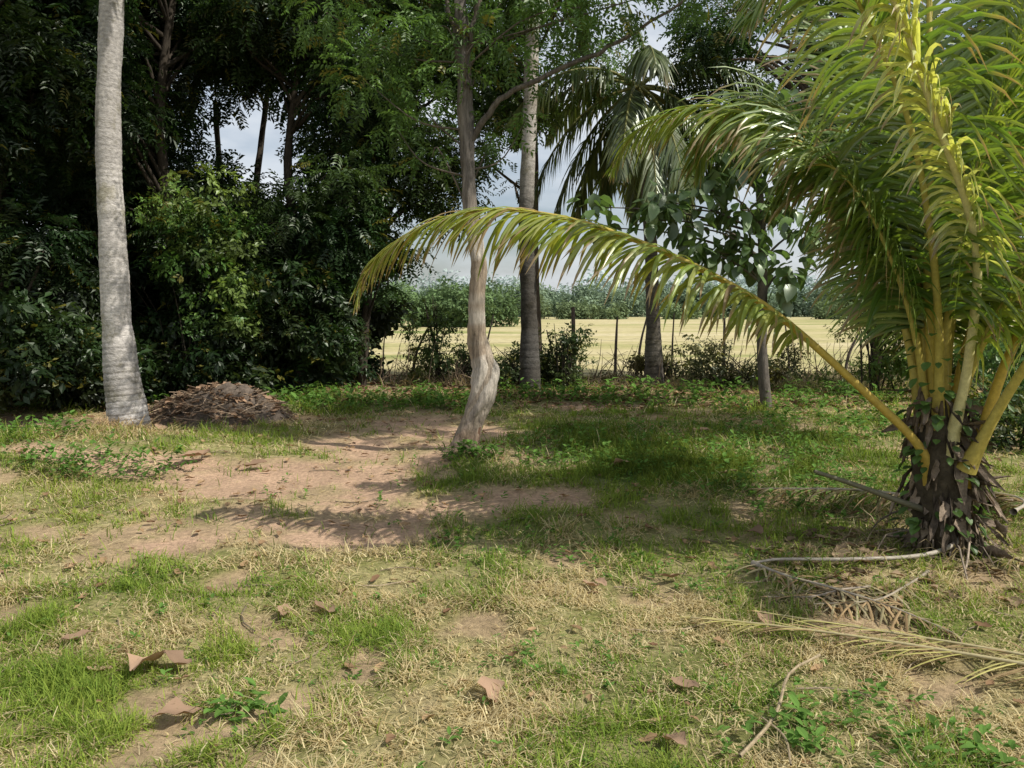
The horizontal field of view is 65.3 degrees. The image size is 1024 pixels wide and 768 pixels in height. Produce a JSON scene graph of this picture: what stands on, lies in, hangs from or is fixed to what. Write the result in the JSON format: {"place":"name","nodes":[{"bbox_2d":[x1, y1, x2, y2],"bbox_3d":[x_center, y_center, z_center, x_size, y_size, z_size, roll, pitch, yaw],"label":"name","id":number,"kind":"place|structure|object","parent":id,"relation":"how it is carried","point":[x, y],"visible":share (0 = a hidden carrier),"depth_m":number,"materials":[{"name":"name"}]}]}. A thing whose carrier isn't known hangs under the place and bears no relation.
{"place":"outdoors","nodes":[
{"label":"outdoors","id":0,"kind":"place"},
{"bbox_2d":[0,313,1023,767],"bbox_3d":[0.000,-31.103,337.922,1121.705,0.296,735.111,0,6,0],"label":"ground","id":1,"kind":"structure","parent":0,"point":[210,471],"depth_m":4.61,"materials":[{"name":"soil"}]},
{"bbox_2d":[0,281,162,412],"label":"shrub","id":2,"kind":"object","parent":1,"relation":"on","point":[47,365],"visible":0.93,"depth_m":10.66,"materials":[{"name":"green plant"}]},
{"bbox_2d":[0,0,166,410],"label":"forest tree","id":3,"kind":"object","parent":1,"relation":"on","point":[42,49],"visible":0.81,"depth_m":11.00,"materials":[{"name":"green plant"}]},
{"bbox_2d":[0,4,213,333],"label":"forest tree","id":4,"kind":"object","parent":1,"relation":"on","point":[8,193],"visible":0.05,"depth_m":14.48,"materials":[{"name":"green plant"}]},
{"bbox_2d":[95,0,151,429],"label":"coconut palm tree","id":5,"kind":"object","parent":1,"relation":"on","point":[125,398],"visible":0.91,"depth_m":9.13,"materials":[{"name":"grey plant"}]},
{"bbox_2d":[8,173,291,393],"bbox_3d":[-9.478,-1.594,15.472,10.438,4.441,4.520,0,6,0],"label":"shrub","id":6,"kind":"object","parent":1,"relation":"on","point":[131,257],"visible":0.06,"depth_m":14.07,"materials":[{"name":"green plant"}]},
{"bbox_2d":[1,0,323,362],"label":"forest tree","id":7,"kind":"object","parent":1,"relation":"on","point":[153,164],"visible":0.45,"depth_m":13.12,"materials":[{"name":"green plant"}]},
{"bbox_2d":[83,311,278,403],"bbox_3d":[-5.488,-0.325,12.693,3.428,1.687,1.925,0,6,0],"label":"shrub","id":8,"kind":"object","parent":1,"relation":"on","point":[211,346],"visible":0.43,"depth_m":12.45,"materials":[{"name":"green plant"}]},
{"bbox_2d":[18,250,357,396],"bbox_3d":[-5.289,-0.883,13.428,5.374,2.934,2.544,0,6,0],"label":"shrub","id":9,"kind":"object","parent":1,"relation":"on","point":[271,290],"visible":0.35,"depth_m":12.95,"materials":[{"name":"green plant"}]},
{"bbox_2d":[81,101,299,338],"bbox_3d":[-6.872,-2.853,17.674,7.618,6.711,4.582,0,6,0],"label":"forest tree","id":10,"kind":"object","parent":1,"relation":"on","point":[217,138],"depth_m":17.50,"materials":[{"name":"green plant"}]},
{"bbox_2d":[125,161,274,385],"bbox_3d":[-4.862,-1.511,12.440,2.163,3.730,1.810,0,6,0],"label":"shrub","id":11,"kind":"object","parent":1,"relation":"on","point":[235,320],"visible":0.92,"depth_m":12.27,"materials":[{"name":"green plant"}]},
{"bbox_2d":[148,379,296,427],"bbox_3d":[-3.998,0.270,10.885,2.204,0.632,1.704,0,6,0],"label":"debris pile","id":12,"kind":"object","parent":1,"relation":"on","point":[237,403],"visible":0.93,"depth_m":10.52,"materials":[{"name":"brown plant"}]},
{"bbox_2d":[130,203,419,381],"bbox_3d":[-5.321,-1.686,16.689,6.852,4.147,3.059,0,6,0],"label":"shrub","id":13,"kind":"object","parent":1,"relation":"on","point":[380,321],"visible":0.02,"depth_m":16.38,"materials":[{"name":"green plant"}]},
{"bbox_2d":[182,0,417,205],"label":"forest tree","id":14,"kind":"object","parent":1,"relation":"on","point":[259,156],"visible":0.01,"depth_m":16.55,"materials":[{"name":"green plant"}]},
{"bbox_2d":[236,228,379,388],"bbox_3d":[-3.827,-1.294,14.523,2.993,3.205,2.394,0,6,0],"label":"shrub","id":15,"kind":"object","parent":1,"relation":"on","point":[319,371],"visible":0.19,"depth_m":14.15,"materials":[{"name":"green plant"}]},
{"bbox_2d":[183,0,446,388],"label":"forest tree","id":16,"kind":"object","parent":1,"relation":"on","point":[325,230],"visible":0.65,"depth_m":13.20,"materials":[{"name":"green plant"}]},
{"bbox_2d":[275,0,523,387],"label":"forest tree","id":17,"kind":"object","parent":1,"relation":"on","point":[428,192],"visible":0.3,"depth_m":14.32,"materials":[{"name":"green plant"}]},
{"bbox_2d":[396,296,467,380],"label":"shrub","id":18,"kind":"object","parent":1,"relation":"on","point":[432,334],"visible":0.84,"depth_m":16.09,"materials":[{"name":"green plant"}]},
{"bbox_2d":[346,275,520,326],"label":"hedgerow","id":19,"kind":"object","parent":1,"relation":"on","point":[445,299],"visible":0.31,"depth_m":58.97,"materials":[{"name":"green plant"}]},
{"bbox_2d":[398,340,517,383],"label":"shrub","id":20,"kind":"object","parent":1,"relation":"on","point":[437,362],"visible":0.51,"depth_m":15.76,"materials":[{"name":"green plant"}]},
{"bbox_2d":[269,0,738,452],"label":"crooked tree","id":21,"kind":"object","parent":1,"relation":"on","point":[464,40],"visible":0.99,"depth_m":7.95,"materials":[{"name":"green plant"}]},
{"bbox_2d":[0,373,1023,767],"bbox_3d":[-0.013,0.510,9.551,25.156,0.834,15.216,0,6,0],"label":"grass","id":22,"kind":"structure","parent":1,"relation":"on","point":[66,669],"depth_m":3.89,"materials":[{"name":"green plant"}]},
{"bbox_2d":[0,375,1023,767],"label":"weeds","id":23,"kind":"object","parent":1,"relation":"on","point":[748,725],"visible":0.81,"depth_m":6.91,"materials":[{"name":"green plant"}]},
{"bbox_2d":[0,380,1023,763],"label":"fallen leaves","id":24,"kind":"object","parent":1,"relation":"on","point":[176,706],"visible":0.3,"depth_m":4.99,"materials":[{"name":"brown plant"}]},
{"bbox_2d":[0,393,1023,765],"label":"twigs","id":25,"kind":"object","parent":1,"relation":"on","point":[758,735],"visible":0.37,"depth_m":4.35,"materials":[{"name":"brown wood"}]},
{"bbox_2d":[387,0,649,361],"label":"forest tree","id":26,"kind":"object","parent":1,"relation":"on","point":[518,99],"visible":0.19,"depth_m":14.76,"materials":[{"name":"green plant"}]},
{"bbox_2d":[412,0,652,390],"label":"coconut palm tree","id":27,"kind":"object","parent":1,"relation":"on","point":[529,358],"visible":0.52,"depth_m":14.05,"materials":[{"name":"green plant"}]},
{"bbox_2d":[44,359,1023,580],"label":"plants","id":28,"kind":"object","parent":1,"relation":"on","point":[102,421],"visible":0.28,"depth_m":8.75,"materials":[{"name":"green plant"}]},
{"bbox_2d":[494,338,587,387],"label":"shrub","id":29,"kind":"object","parent":1,"relation":"on","point":[508,370],"visible":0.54,"depth_m":14.89,"materials":[{"name":"green plant"}]},
{"bbox_2d":[538,321,598,388],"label":"shrub","id":30,"kind":"object","parent":1,"relation":"on","point":[573,340],"visible":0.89,"depth_m":14.57,"materials":[{"name":"green plant"}]},
{"bbox_2d":[357,277,845,316],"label":"distant trees","id":31,"kind":"object","parent":1,"relation":"on","point":[799,304],"visible":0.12,"depth_m":122.92,"materials":[{"name":"green plant"}]},
{"bbox_2d":[372,267,879,312],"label":"distant trees","id":32,"kind":"object","parent":1,"relation":"on","point":[741,281],"visible":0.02,"depth_m":185.05,"materials":[{"name":"green plant"}]},
{"bbox_2d":[502,45,777,386],"bbox_3d":[2.525,-2.919,15.021,5.067,6.045,4.252,2,6,23],"label":"coconut palm tree","id":33,"kind":"object","parent":1,"relation":"on","point":[636,108],"visible":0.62,"depth_m":14.50,"materials":[{"name":"green plant"}]},
{"bbox_2d":[596,351,702,382],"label":"shrub","id":34,"kind":"object","parent":1,"relation":"on","point":[641,365],"visible":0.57,"depth_m":15.94,"materials":[{"name":"green plant"}]},
{"bbox_2d":[353,335,980,385],"bbox_3d":[3.034,-0.477,16.145,12.695,1.033,2.474,0,6,0],"label":"dead brush","id":35,"kind":"object","parent":1,"relation":"on","point":[588,381],"visible":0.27,"depth_m":15.81,"materials":[{"name":"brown plant"}]},
{"bbox_2d":[382,307,957,381],"bbox_3d":[3.262,-0.759,16.247,11.960,1.606,1.004,0,6,0],"label":"wire fence","id":36,"kind":"object","parent":1,"relation":"on","point":[642,334],"visible":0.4,"depth_m":16.58,"materials":[{"name":"brown"}]},
{"bbox_2d":[348,0,1023,579],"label":"young coconut palm","id":37,"kind":"object","parent":1,"relation":"on","point":[932,248],"visible":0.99,"depth_m":4.70,"materials":[{"name":"green plant"}]},
{"bbox_2d":[566,67,847,409],"bbox_3d":[3.090,-2.082,11.763,4.575,5.106,1.468,0,6,0],"label":"teak tree","id":38,"kind":"object","parent":1,"relation":"on","point":[657,211],"visible":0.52,"depth_m":11.55,"materials":[{"name":"green plant"}]},
{"bbox_2d":[661,333,810,389],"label":"shrub","id":39,"kind":"object","parent":1,"relation":"on","point":[724,369],"visible":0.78,"depth_m":14.28,"materials":[{"name":"green plant"}]},
{"bbox_2d":[651,0,906,385],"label":"forest tree","id":40,"kind":"object","parent":1,"relation":"on","point":[705,48],"visible":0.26,"depth_m":14.41,"materials":[{"name":"green plant"}]},
{"bbox_2d":[540,294,1022,319],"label":"hedgerow","id":41,"kind":"object","parent":1,"relation":"on","point":[583,310],"visible":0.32,"depth_m":96.61,"materials":[{"name":"green plant"}]},
{"bbox_2d":[732,537,962,642],"bbox_3d":[1.969,1.065,4.212,1.529,0.392,1.284,0,6,0],"label":"fallen palm frond","id":42,"kind":"object","parent":1,"relation":"on","point":[845,593],"visible":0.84,"depth_m":4.05,"materials":[{"name":"beige plant"}]},
{"bbox_2d":[684,610,1023,700],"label":"fallen palm frond","id":43,"kind":"object","parent":1,"relation":"on","point":[957,653],"visible":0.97,"depth_m":3.47,"materials":[{"name":"beige plant"}]},
{"bbox_2d":[803,278,908,394],"bbox_3d":[6.197,-0.811,13.706,1.931,2.413,2.073,-2,6,-23],"label":"shrub","id":44,"kind":"object","parent":1,"relation":"on","point":[897,365],"visible":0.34,"depth_m":13.65,"materials":[{"name":"green plant"}]},
{"bbox_2d":[741,469,1023,523],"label":"fallen palm frond","id":45,"kind":"object","parent":1,"relation":"on","point":[890,497],"visible":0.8,"depth_m":5.60,"materials":[{"name":"brown plant"}]},
{"bbox_2d":[838,0,1023,377],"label":"forest tree","id":46,"kind":"object","parent":1,"relation":"on","point":[977,23],"depth_m":13.43,"materials":[{"name":"green plant"}]},
{"bbox_2d":[952,327,993,383],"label":"shrub","id":47,"kind":"object","parent":1,"relation":"on","point":[954,369],"visible":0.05,"depth_m":15.52,"materials":[{"name":"green plant"}]},
{"bbox_2d":[952,328,1023,402],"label":"shrub","id":48,"kind":"object","parent":1,"relation":"on","point":[992,364],"visible":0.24,"depth_m":12.20,"materials":[{"name":"green plant"}]},
{"bbox_2d":[967,367,1023,452],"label":"shrub","id":49,"kind":"object","parent":1,"relation":"on","point":[1015,412],"visible":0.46,"depth_m":8.58,"materials":[{"name":"green plant"}]},
{"bbox_2d":[37,0,1021,294],"label":"sky","id":50,"kind":"structure","parent":0,"point":[245,141],"materials":[{"name":"white"}]},
{"bbox_2d":[369,317,1017,376],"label":"harvested rice field","id":51,"kind":"structure","parent":0,"point":[630,329],"depth_m":35.27,"materials":[{"name":"beige plant"}]}
]}

